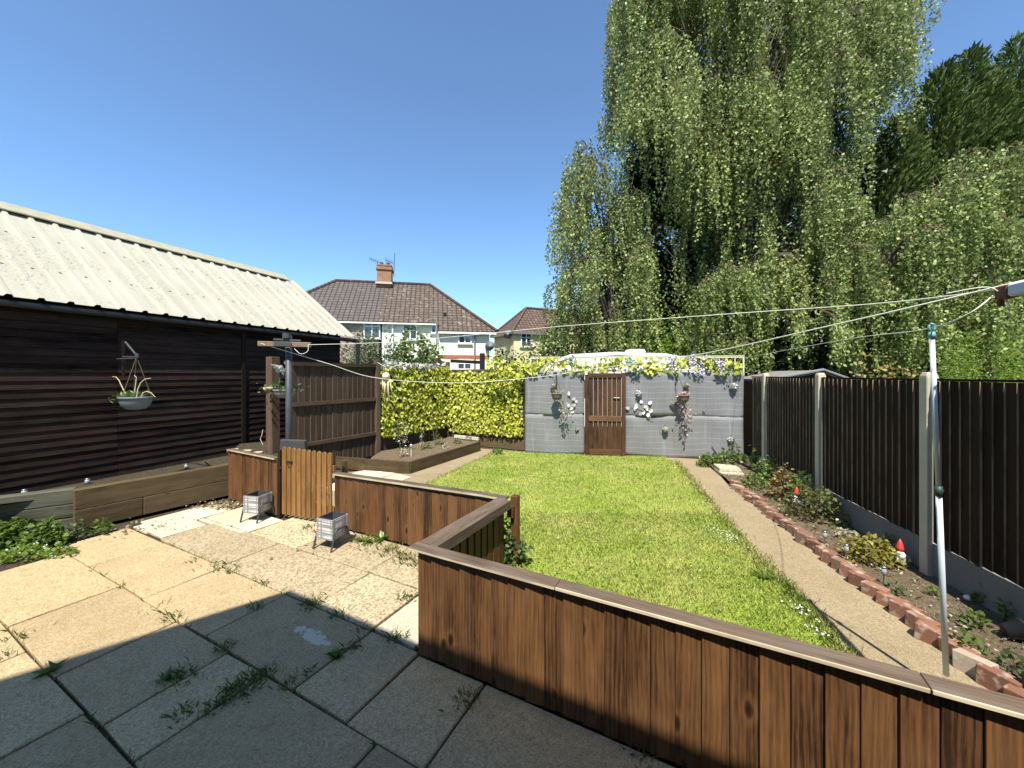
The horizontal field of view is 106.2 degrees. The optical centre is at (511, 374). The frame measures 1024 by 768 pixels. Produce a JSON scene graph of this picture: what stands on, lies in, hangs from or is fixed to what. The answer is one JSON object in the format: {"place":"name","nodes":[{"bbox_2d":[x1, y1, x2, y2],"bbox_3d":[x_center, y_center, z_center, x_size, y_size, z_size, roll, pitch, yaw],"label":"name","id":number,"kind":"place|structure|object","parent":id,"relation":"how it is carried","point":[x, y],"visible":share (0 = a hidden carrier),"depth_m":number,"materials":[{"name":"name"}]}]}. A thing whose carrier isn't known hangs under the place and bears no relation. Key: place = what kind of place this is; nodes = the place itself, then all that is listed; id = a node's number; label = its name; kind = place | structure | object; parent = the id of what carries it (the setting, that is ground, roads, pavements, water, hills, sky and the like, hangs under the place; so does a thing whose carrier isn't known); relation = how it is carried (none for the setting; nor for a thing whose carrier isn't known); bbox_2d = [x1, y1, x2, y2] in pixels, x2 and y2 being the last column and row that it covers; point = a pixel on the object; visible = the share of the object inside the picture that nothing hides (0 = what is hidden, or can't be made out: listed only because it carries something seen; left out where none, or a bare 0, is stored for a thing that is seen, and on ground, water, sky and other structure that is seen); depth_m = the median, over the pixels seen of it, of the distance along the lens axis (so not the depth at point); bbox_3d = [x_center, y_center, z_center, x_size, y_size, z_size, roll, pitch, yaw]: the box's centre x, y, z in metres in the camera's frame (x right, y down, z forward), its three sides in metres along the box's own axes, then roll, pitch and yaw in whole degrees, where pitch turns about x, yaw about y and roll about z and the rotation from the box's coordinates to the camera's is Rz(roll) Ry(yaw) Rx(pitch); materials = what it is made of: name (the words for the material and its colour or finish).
{"place":"outdoors","nodes":[
{"label":"outdoors","id":0,"kind":"place"},
{"bbox_2d":[133,505,417,649],"bbox_3d":[-2.660,2.022,4.452,4.970,0.057,1.088,0,0,28],"label":"patio sandstone","id":1,"kind":"object","parent":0,"point":[404,619],"visible":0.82,"depth_m":5.06,"materials":[{"name":"beige stone"}]},
{"bbox_2d":[240,491,275,523],"bbox_3d":[-3.520,1.827,5.330,0.286,0.353,0.321,0,0,12],"label":"planter","id":2,"kind":"object","parent":1,"relation":"on","point":[257,502],"visible":1,"depth_m":5.23,"materials":[{"name":"grey wicker"}]},
{"bbox_2d":[161,516,417,631],"bbox_3d":[-2.208,2.022,4.293,4.010,0.057,1.251,0,0,28],"label":"patio aggregate","id":3,"kind":"object","parent":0,"point":[363,585],"visible":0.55,"depth_m":4.04,"materials":[{"name":"concrete"}]},
{"bbox_2d":[312,511,351,552],"bbox_3d":[-2.100,1.827,4.500,0.286,0.353,0.321,0,0,21],"label":"planter","id":4,"kind":"object","parent":3,"relation":"on","point":[332,526],"visible":1,"depth_m":4.42,"materials":[{"name":"grey wicker"}]},
{"bbox_2d":[332,470,410,490],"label":"path slabs","id":5,"kind":"structure","parent":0,"point":[388,475],"depth_m":7.55,"materials":[{"name":"stone"}]},
{"bbox_2d":[0,439,751,767],"bbox_3d":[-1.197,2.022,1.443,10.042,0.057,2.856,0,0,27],"label":"patio","id":6,"kind":"structure","parent":0,"point":[111,643],"depth_m":2.45,"materials":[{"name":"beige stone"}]},
{"bbox_2d":[0,516,38,550],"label":"leafy weed","id":7,"kind":"object","parent":6,"relation":"on","point":[14,526],"visible":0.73,"depth_m":4.47,"materials":[{"name":"green plant"}]},
{"bbox_2d":[0,542,48,563],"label":"leafy weed","id":8,"kind":"object","parent":6,"relation":"on","point":[17,550],"visible":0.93,"depth_m":4.19,"materials":[{"name":"green plant"}]},
{"bbox_2d":[16,514,71,551],"bbox_3d":[-5.429,1.856,4.508,0.515,0.399,0.378,0,0,0],"label":"leafy weed","id":9,"kind":"object","parent":6,"relation":"on","point":[58,534],"visible":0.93,"depth_m":4.46,"materials":[{"name":"green plant"}]},
{"bbox_2d":[32,658,67,678],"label":"dandelion","id":10,"kind":"object","parent":6,"relation":"on","point":[53,667],"visible":0.97,"depth_m":2.57,"materials":[{"name":"green plant"}]},
{"bbox_2d":[34,544,78,560],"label":"leafy weed","id":11,"kind":"object","parent":6,"relation":"on","point":[68,549],"visible":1,"depth_m":4.22,"materials":[{"name":"green plant"}]},
{"bbox_2d":[67,518,91,541],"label":"leafy weed","id":12,"kind":"object","parent":6,"relation":"on","point":[81,529],"visible":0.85,"depth_m":4.67,"materials":[{"name":"green plant"}]},
{"bbox_2d":[87,517,116,536],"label":"leafy weed","id":13,"kind":"object","parent":6,"relation":"on","point":[108,523],"visible":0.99,"depth_m":4.83,"materials":[{"name":"green plant"}]},
{"bbox_2d":[0,442,276,541],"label":"sleeper bed","id":14,"kind":"object","parent":6,"relation":"on","point":[120,497],"visible":0.72,"depth_m":5.32,"materials":[{"name":"brown wood"}]},
{"bbox_2d":[260,357,279,453],"bbox_3d":[-3.945,0.856,6.298,0.205,2.288,0.233,0,0,22],"label":"timber post","id":15,"kind":"object","parent":14,"relation":"on","point":[272,422],"visible":0.58,"depth_m":6.30,"materials":[{"name":"brown wood"}]},
{"bbox_2d":[0,201,359,494],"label":"shed","id":16,"kind":"structure","parent":6,"relation":"on","point":[80,302],"depth_m":6.19,"materials":[{"name":"brown wood"}]},
{"bbox_2d":[117,340,138,375],"bbox_3d":[-5.466,-0.232,5.491,0.618,0.524,0.073,0,0,26],"label":"basket bracket","id":17,"kind":"object","parent":16,"relation":"attached to","point":[136,356],"visible":1,"depth_m":5.61,"materials":[{"name":"grey metal"}]},
{"bbox_2d":[108,358,154,409],"bbox_3d":[-5.269,0.123,5.372,0.470,0.733,0.523,0,0,-38],"label":"hanging basket","id":18,"kind":"object","parent":17,"relation":"hanging from","point":[135,400],"visible":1,"depth_m":5.28,"materials":[{"name":"grey plastic"}]},
{"bbox_2d":[100,500,362,559],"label":"leaf litter","id":19,"kind":"object","parent":6,"relation":"on","point":[227,505],"visible":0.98,"depth_m":5.71,"materials":[{"name":"brown plant"}]},
{"bbox_2d":[227,448,276,514],"bbox_3d":[-3.929,1.589,5.817,1.460,0.819,0.095,0,0,32],"label":"fence","id":20,"kind":"object","parent":6,"relation":"on","point":[249,472],"visible":0.82,"depth_m":5.81,"materials":[{"name":"brown wood"}]},
{"bbox_2d":[277,446,335,519],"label":"picket gate","id":21,"kind":"structure","parent":6,"relation":"on","point":[294,467],"depth_m":5.24,"materials":[{"name":"brown wood"}]},
{"bbox_2d":[0,523,658,767],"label":"weeds","id":22,"kind":"object","parent":6,"relation":"on","point":[242,682],"visible":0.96,"depth_m":2.60,"materials":[{"name":"green plant"}]},
{"bbox_2d":[292,360,446,464],"bbox_3d":[-3.032,0.835,9.296,0.115,2.330,4.559,0,0,30],"label":"wooden fence","id":23,"kind":"object","parent":6,"relation":"on","point":[336,411],"visible":0.51,"depth_m":8.32,"materials":[{"name":"brown wood"}]},
{"bbox_2d":[380,360,451,438],"bbox_3d":[-2.431,0.599,10.116,0.243,1.932,2.555,0,0,31],"label":"ivy screen","id":24,"kind":"object","parent":23,"relation":"attached to","point":[427,403],"visible":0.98,"depth_m":9.96,"materials":[{"name":"green plant"}]},
{"bbox_2d":[435,353,524,449],"bbox_3d":[-0.735,0.667,11.382,3.028,2.666,1.421,0,0,26],"label":"wooden fence","id":25,"kind":"object","parent":6,"relation":"on","point":[504,442],"visible":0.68,"depth_m":10.57,"materials":[{"name":"brown wood"}]},
{"bbox_2d":[447,370,523,437],"bbox_3d":[-0.785,0.799,10.581,2.468,1.832,0.240,0,0,26],"label":"ivy screen","id":26,"kind":"object","parent":25,"relation":"attached to","point":[494,429],"visible":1,"depth_m":10.52,"materials":[{"name":"green plant"}]},
{"bbox_2d":[540,349,700,442],"bbox_3d":[3.020,0.635,11.793,4.660,2.730,2.114,0,0,0],"label":"caravan","id":27,"kind":"object","parent":6,"relation":"on","point":[635,352],"visible":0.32,"depth_m":10.75,"materials":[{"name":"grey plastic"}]},
{"bbox_2d":[525,371,743,458],"bbox_3d":[2.872,0.985,9.386,5.155,2.120,0.118,0,0,8],"label":"screen fence","id":28,"kind":"object","parent":6,"relation":"on","point":[715,403],"visible":0.9,"depth_m":9.28,"materials":[{"name":"grey fabric"}]},
{"bbox_2d":[585,371,625,455],"bbox_3d":[2.267,0.953,9.367,0.969,2.045,0.090,0,0,9],"label":"garden door","id":29,"kind":"structure","parent":28,"relation":"attached to","point":[604,418],"depth_m":9.36,"materials":[{"name":"brown wood"}]},
{"bbox_2d":[530,355,743,372],"bbox_3d":[2.943,-0.206,9.375,5.026,0.472,0.060,0,0,8],"label":"trellis","id":30,"kind":"object","parent":28,"relation":"attached to","point":[658,364],"visible":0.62,"depth_m":9.33,"materials":[{"name":"white wood"}]},
{"bbox_2d":[485,352,529,379],"bbox_3d":[-0.117,-0.215,9.754,1.156,0.730,0.249,0,0,10],"label":"leaf garland","id":31,"kind":"object","parent":30,"relation":"attached to","point":[507,369],"visible":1,"depth_m":9.75,"materials":[{"name":"yellow plant"}]},
{"bbox_2d":[526,356,585,375],"bbox_3d":[1.090,-0.209,9.561,1.489,0.525,0.251,0,0,9],"label":"leaf garland","id":32,"kind":"object","parent":30,"relation":"attached to","point":[560,365],"visible":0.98,"depth_m":9.57,"materials":[{"name":"yellow plant"}]},
{"bbox_2d":[583,356,641,374],"bbox_3d":[2.438,-0.187,9.381,1.384,0.512,0.230,0,0,8],"label":"leaf garland","id":33,"kind":"object","parent":30,"relation":"attached to","point":[618,361],"visible":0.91,"depth_m":9.36,"materials":[{"name":"yellow plant"}]},
{"bbox_2d":[640,356,688,376],"bbox_3d":[3.638,-0.186,9.207,1.177,0.497,0.212,0,0,10],"label":"leaf garland","id":34,"kind":"object","parent":30,"relation":"attached to","point":[651,368],"visible":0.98,"depth_m":9.20,"materials":[{"name":"yellow plant"}]},
{"bbox_2d":[691,357,743,375],"bbox_3d":[4.773,-0.180,9.015,1.189,0.464,0.214,0,0,8],"label":"leaf garland","id":35,"kind":"object","parent":30,"relation":"attached to","point":[736,367],"visible":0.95,"depth_m":9.00,"materials":[{"name":"yellow plant"}]},
{"bbox_3d":[3.899,0.101,9.087,0.068,0.324,0.266,0,0,0],"label":"pot bracket","id":36,"kind":"object","parent":28,"relation":"attached to","visible":0},
{"bbox_2d":[674,376,695,435],"bbox_3d":[4.057,0.729,8.970,0.527,1.413,0.328,0,0,-11],"label":"hanging pot","id":37,"kind":"object","parent":36,"relation":"hanging from","point":[682,398],"visible":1,"depth_m":8.92,"materials":[{"name":"pink metal"}]},
{"bbox_2d":[333,472,1023,767],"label":"fence","id":38,"kind":"object","parent":6,"relation":"on","point":[685,688],"visible":0.96,"depth_m":2.00,"materials":[{"name":"brown wood"}]},
{"bbox_2d":[848,569,876,587],"bbox_3d":[3.300,1.958,3.624,0.090,0.140,0.185,-3,1,-21],"label":"edging brick","id":39,"kind":"object","parent":6,"relation":"on","point":[855,577],"visible":0.61,"depth_m":3.63,"materials":[{"name":"red brick"}]},
{"bbox_2d":[861,580,890,599],"bbox_3d":[3.279,1.970,3.463,0.090,0.140,0.185,-2,0,-18],"label":"edging brick","id":40,"kind":"object","parent":6,"relation":"on","point":[870,588],"visible":0.59,"depth_m":3.46,"materials":[{"name":"red brick"}]},
{"bbox_2d":[876,591,908,609],"bbox_3d":[3.269,1.981,3.309,0.090,0.140,0.185,4,0,-25],"label":"edging brick","id":41,"kind":"object","parent":6,"relation":"on","point":[882,598],"visible":0.42,"depth_m":3.32,"materials":[{"name":"red brick"}]},
{"bbox_2d":[889,598,923,621],"bbox_3d":[3.231,1.959,3.153,0.090,0.140,0.185,2,-1,-18],"label":"edging brick","id":42,"kind":"object","parent":6,"relation":"on","point":[898,608],"visible":0.66,"depth_m":3.16,"materials":[{"name":"red brick"}]},
{"bbox_2d":[905,610,940,628],"bbox_3d":[3.204,1.960,2.996,0.090,0.140,0.185,1,1,-10],"label":"edging brick","id":43,"kind":"object","parent":6,"relation":"on","point":[912,617],"visible":0.52,"depth_m":3.02,"materials":[{"name":"red brick"}]},
{"bbox_2d":[914,619,952,648],"bbox_3d":[3.139,1.957,2.865,0.090,0.140,0.185,-2,4,-29],"label":"edging brick","id":44,"kind":"object","parent":6,"relation":"on","point":[927,632],"visible":0.64,"depth_m":2.87,"materials":[{"name":"red brick"}]},
{"bbox_2d":[938,636,980,658],"bbox_3d":[3.151,1.968,2.707,0.090,0.140,0.185,-3,0,-6],"label":"edging brick","id":45,"kind":"object","parent":6,"relation":"on","point":[952,643],"visible":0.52,"depth_m":2.71,"materials":[{"name":"red brick"}]},
{"bbox_2d":[952,648,998,678],"bbox_3d":[3.092,1.957,2.567,0.090,0.140,0.185,5,-5,-16],"label":"edging brick","id":46,"kind":"object","parent":6,"relation":"on","point":[964,661],"visible":0.66,"depth_m":2.58,"materials":[{"name":"beige brick"}]},
{"bbox_2d":[975,662,1022,692],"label":"edging brick","id":47,"kind":"object","parent":6,"relation":"on","point":[995,679],"visible":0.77,"depth_m":2.43,"materials":[{"name":"red brick"}]},
{"bbox_2d":[1003,683,1023,698],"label":"edging brick","id":48,"kind":"object","parent":6,"relation":"on","point":[1011,690],"visible":0.49,"depth_m":2.31,"materials":[{"name":"red brick"}]},
{"bbox_2d":[284,448,491,521],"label":"garden path","id":49,"kind":"structure","parent":0,"point":[424,475],"depth_m":7.92,"materials":[{"name":"beige gravel"}]},
{"bbox_2d":[257,333,311,451],"bbox_3d":[-3.454,0.685,5.892,0.742,2.630,0.226,0,0,-5],"label":"clothes post","id":50,"kind":"object","parent":49,"relation":"on","point":[288,344],"visible":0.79,"depth_m":5.92,"materials":[{"name":"grey metal"}]},
{"bbox_2d":[256,361,308,397],"bbox_3d":[-3.624,0.082,6.149,0.849,0.600,0.403,0,0,0],"label":"hanging basket","id":51,"kind":"object","parent":50,"relation":"hanging from","point":[278,389],"visible":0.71,"depth_m":6.08,"materials":[{"name":"grey plastic"}]},
{"bbox_2d":[261,280,1023,382],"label":"washing line","id":52,"kind":"object","parent":50,"relation":"hanging from","point":[727,348],"visible":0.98,"depth_m":3.03,"materials":[{"name":"white plastic"}]},
{"bbox_2d":[335,435,479,473],"bbox_3d":[-2.163,1.850,9.039,1.665,0.320,3.848,0,0,34],"label":"raised bed","id":53,"kind":"object","parent":49,"relation":"on","point":[417,458],"visible":0.91,"depth_m":8.42,"materials":[{"name":"brown wood"}]},
{"bbox_2d":[0,0,1023,369],"label":"sky","id":54,"kind":"structure","parent":0,"point":[303,141],"materials":[{"name":"blue"}]},
{"bbox_2d":[423,449,864,754],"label":"lawn","id":55,"kind":"structure","parent":0,"point":[699,611],"depth_m":4.72,"materials":[{"name":"green plant"}]},
{"bbox_2d":[504,517,532,564],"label":"garden plant","id":56,"kind":"object","parent":55,"relation":"on","point":[508,542],"visible":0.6,"depth_m":3.95,"materials":[{"name":"green plant"}]},
{"bbox_2d":[668,458,986,688],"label":"path","id":57,"kind":"structure","parent":0,"point":[858,617],"depth_m":3.48,"materials":[{"name":"beige gravel"}]},
{"bbox_2d":[704,457,1023,679],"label":"flower bed soil","id":58,"kind":"structure","parent":0,"point":[952,593],"depth_m":3.53,"materials":[{"name":"brown soil"}]},
{"bbox_2d":[696,452,720,467],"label":"garden plant","id":59,"kind":"object","parent":58,"relation":"on","point":[707,457],"visible":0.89,"depth_m":8.35,"materials":[{"name":"green plant"}]},
{"bbox_2d":[713,464,743,475],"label":"paving slab","id":60,"kind":"structure","parent":58,"relation":"on","point":[728,469],"depth_m":7.69,"materials":[{"name":"stone"}]},
{"bbox_2d":[714,445,747,464],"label":"garden plant","id":61,"kind":"object","parent":58,"relation":"on","point":[724,454],"visible":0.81,"depth_m":8.38,"materials":[{"name":"green plant"}]},
{"bbox_2d":[741,473,773,488],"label":"garden plant","id":62,"kind":"object","parent":58,"relation":"on","point":[748,482],"visible":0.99,"depth_m":6.65,"materials":[{"name":"green plant"}]},
{"bbox_2d":[749,455,781,482],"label":"garden plant","id":63,"kind":"object","parent":58,"relation":"on","point":[767,466],"visible":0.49,"depth_m":7.07,"materials":[{"name":"green plant"}]},
{"bbox_2d":[765,462,795,502],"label":"garden plant","id":64,"kind":"object","parent":58,"relation":"on","point":[776,483],"visible":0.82,"depth_m":6.01,"materials":[{"name":"yellow plant"}]},
{"bbox_2d":[783,470,815,503],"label":"garden plant","id":65,"kind":"object","parent":58,"relation":"on","point":[797,479],"visible":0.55,"depth_m":5.78,"materials":[{"name":"green plant"}]},
{"bbox_2d":[780,480,848,527],"bbox_3d":[4.067,1.711,5.142,0.857,0.513,0.726,0,0,-18],"label":"rose bush","id":66,"kind":"object","parent":58,"relation":"on","point":[800,496],"visible":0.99,"depth_m":5.16,"materials":[{"name":"green plant"}]},
{"bbox_2d":[715,469,1023,674],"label":"bed weeds","id":67,"kind":"object","parent":58,"relation":"on","point":[892,568],"visible":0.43,"depth_m":3.52,"materials":[{"name":"green plant"}]},
{"bbox_2d":[833,532,907,570],"bbox_3d":[3.765,1.832,4.048,0.684,0.295,0.460,0,0,0],"label":"garden plant","id":68,"kind":"object","parent":58,"relation":"on","point":[882,550],"visible":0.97,"depth_m":4.00,"materials":[{"name":"green plant"}]},
{"bbox_2d":[751,372,1023,620],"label":"panel fence","id":69,"kind":"object","parent":58,"relation":"on","point":[864,448],"visible":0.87,"depth_m":3.90,"materials":[{"name":"brown wood"}]},
{"bbox_2d":[893,539,911,564],"bbox_3d":[4.006,1.825,3.963,0.159,0.251,0.126,0,0,0],"label":"garden gnome","id":70,"kind":"object","parent":58,"relation":"on","point":[899,547],"visible":0.83,"depth_m":3.94,"materials":[{"name":"white ceramic"}]},
{"bbox_2d":[949,626,990,653],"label":"garden plant","id":71,"kind":"object","parent":58,"relation":"on","point":[964,637],"visible":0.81,"depth_m":2.69,"materials":[{"name":"green plant"}]},
{"bbox_2d":[958,608,993,627],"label":"garden plant","id":72,"kind":"object","parent":58,"relation":"on","point":[972,613],"visible":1,"depth_m":2.98,"materials":[{"name":"green plant"}]},
{"bbox_2d":[989,596,1014,621],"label":"garden plant","id":73,"kind":"object","parent":58,"relation":"on","point":[1005,615],"visible":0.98,"depth_m":3.05,"materials":[{"name":"green plant"}]},
{"bbox_2d":[987,648,1023,676],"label":"garden plant","id":74,"kind":"object","parent":58,"relation":"on","point":[1002,658],"visible":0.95,"depth_m":2.54,"materials":[{"name":"green plant"}]},
{"bbox_2d":[999,618,1023,639],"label":"plant pot","id":75,"kind":"object","parent":58,"relation":"on","point":[1013,628],"visible":1,"depth_m":2.81,"materials":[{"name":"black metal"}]},
{"bbox_2d":[995,281,1023,306],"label":"line bracket","id":76,"kind":"object","parent":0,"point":[1011,291],"visible":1,"depth_m":1.86,"materials":[{"name":"metal"}]},
{"bbox_2d":[308,287,994,344],"bbox_3d":[0.068,-0.524,4.459,6.802,0.187,1.405,0,0,35],"label":"washing line","id":77,"kind":"object","parent":76,"relation":"attached to","point":[702,315],"visible":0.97,"depth_m":3.62,"materials":[{"name":"white plastic"}]},
{"bbox_2d":[745,294,994,357],"bbox_3d":[3.952,-0.335,5.372,0.275,0.143,7.599,0,0,24],"label":"washing line","id":78,"kind":"object","parent":76,"relation":"attached to","point":[908,331],"visible":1,"depth_m":2.35,"materials":[{"name":"white plastic"}]},
{"bbox_2d":[927,323,949,676],"bbox_3d":[2.548,0.788,2.293,0.388,2.164,0.037,0,0,-32],"label":"clothes prop","id":79,"kind":"object","parent":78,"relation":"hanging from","point":[938,491],"visible":0.98,"depth_m":2.29,"materials":[{"name":"white paint"}]},
{"label":"ground","id":80,"kind":"structure","parent":0,"visible":0},
{"bbox_2d":[340,324,383,363],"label":"shrub","id":81,"kind":"object","parent":80,"relation":"on","point":[372,356],"visible":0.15,"depth_m":12.34,"materials":[{"name":"green plant"}]},
{"bbox_2d":[351,325,405,363],"bbox_3d":[-4.580,0.129,13.078,2.149,3.755,1.925,0,0,-35],"label":"shrub","id":82,"kind":"object","parent":80,"relation":"on","point":[389,357],"visible":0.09,"depth_m":13.03,"materials":[{"name":"grey plant"}]},
{"bbox_2d":[306,253,497,368],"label":"semi detached house","id":83,"kind":"structure","parent":80,"relation":"on","point":[384,301],"depth_m":24.36,"materials":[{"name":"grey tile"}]},
{"bbox_2d":[392,324,437,364],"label":"shrub","id":84,"kind":"object","parent":80,"relation":"on","point":[405,351],"visible":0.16,"depth_m":12.81,"materials":[{"name":"green plant"}]},
{"bbox_2d":[491,344,519,368],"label":"shrub","id":85,"kind":"object","parent":80,"relation":"on","point":[508,359],"visible":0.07,"depth_m":13.96,"materials":[{"name":"green plant"}]},
{"bbox_2d":[517,329,565,371],"bbox_3d":[1.016,0.225,13.297,1.972,3.560,1.935,0,0,0],"label":"shrub","id":86,"kind":"object","parent":80,"relation":"on","point":[550,349],"visible":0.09,"depth_m":13.13,"materials":[{"name":"green plant"}]},
{"bbox_2d":[490,307,605,367],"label":"yellow house","id":87,"kind":"structure","parent":80,"relation":"on","point":[523,319],"depth_m":29.18,"materials":[{"name":"brown tile"}]},
{"bbox_2d":[537,298,611,357],"bbox_3d":[2.577,-0.387,13.813,3.603,4.798,2.021,0,0,0],"label":"shrub","id":88,"kind":"object","parent":80,"relation":"on","point":[577,349],"visible":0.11,"depth_m":13.51,"materials":[{"name":"green plant"}]},
{"bbox_2d":[542,138,691,355],"bbox_3d":[3.774,-3.100,13.298,5.613,10.211,4.179,0,0,0],"label":"birch tree","id":89,"kind":"object","parent":80,"relation":"on","point":[584,269],"visible":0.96,"depth_m":12.84,"materials":[{"name":"green plant"}]},
{"bbox_2d":[586,304,669,353],"bbox_3d":[3.989,-0.204,13.351,3.252,4.436,2.120,0,0,0],"label":"shrub","id":90,"kind":"object","parent":80,"relation":"on","point":[626,342],"visible":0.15,"depth_m":13.17,"materials":[{"name":"green plant"}]},
{"bbox_2d":[592,1,715,359],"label":"holly tree","id":91,"kind":"object","parent":80,"relation":"on","point":[655,216],"visible":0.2,"depth_m":16.00,"materials":[{"name":"green plant"}]},
{"bbox_2d":[637,311,697,355],"bbox_3d":[5.201,-0.080,13.023,2.656,4.175,1.966,0,0,0],"label":"shrub","id":92,"kind":"object","parent":80,"relation":"on","point":[672,344],"visible":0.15,"depth_m":12.80,"materials":[{"name":"green plant"}]},
{"bbox_2d":[683,260,779,376],"bbox_3d":[6.839,-0.751,12.009,2.977,5.532,1.988,0,0,0],"label":"birch sapling","id":93,"kind":"object","parent":80,"relation":"on","point":[724,326],"visible":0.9,"depth_m":11.71,"materials":[{"name":"green plant"}]},
{"bbox_2d":[593,0,946,375],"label":"birch tree","id":94,"kind":"object","parent":80,"relation":"on","point":[743,151],"visible":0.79,"depth_m":12.28,"materials":[{"name":"green plant"}]},
{"bbox_2d":[662,0,905,365],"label":"holly tree","id":95,"kind":"object","parent":80,"relation":"on","point":[883,170],"visible":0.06,"depth_m":16.15,"materials":[{"name":"green plant"}]},
{"bbox_2d":[743,368,849,455],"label":"garden shed","id":96,"kind":"structure","parent":80,"relation":"on","point":[747,419],"depth_m":9.44,"materials":[{"name":"grey fabric"}]},
{"bbox_2d":[733,196,1023,381],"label":"holly tree","id":97,"kind":"object","parent":80,"relation":"on","point":[820,349],"visible":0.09,"depth_m":12.33,"materials":[{"name":"green plant"}]},
{"bbox_2d":[849,351,924,377],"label":"shrub","id":98,"kind":"object","parent":80,"relation":"on","point":[890,373],"visible":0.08,"depth_m":7.96,"materials":[{"name":"green plant"}]},
{"bbox_2d":[780,140,1023,382],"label":"birch tree","id":99,"kind":"object","parent":80,"relation":"on","point":[956,231],"visible":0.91,"depth_m":9.69,"materials":[{"name":"green plant"}]},
{"bbox_2d":[816,52,1023,379],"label":"conifer tree","id":100,"kind":"object","parent":80,"relation":"on","point":[916,161],"visible":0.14,"depth_m":15.08,"materials":[{"name":"green plant"}]},
{"bbox_2d":[923,38,1023,382],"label":"conifer tree","id":101,"kind":"object","parent":80,"relation":"on","point":[1002,93],"visible":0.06,"depth_m":15.13,"materials":[{"name":"green plant"}]},
{"bbox_2d":[936,325,1023,382],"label":"shrub","id":102,"kind":"object","parent":80,"relation":"on","point":[976,369],"visible":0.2,"depth_m":6.57,"materials":[{"name":"green plant"}]},
{"bbox_2d":[988,29,1023,146],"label":"conifer tree","id":103,"kind":"object","parent":80,"relation":"on","point":[1012,54],"depth_m":16.29,"materials":[{"name":"green plant"}]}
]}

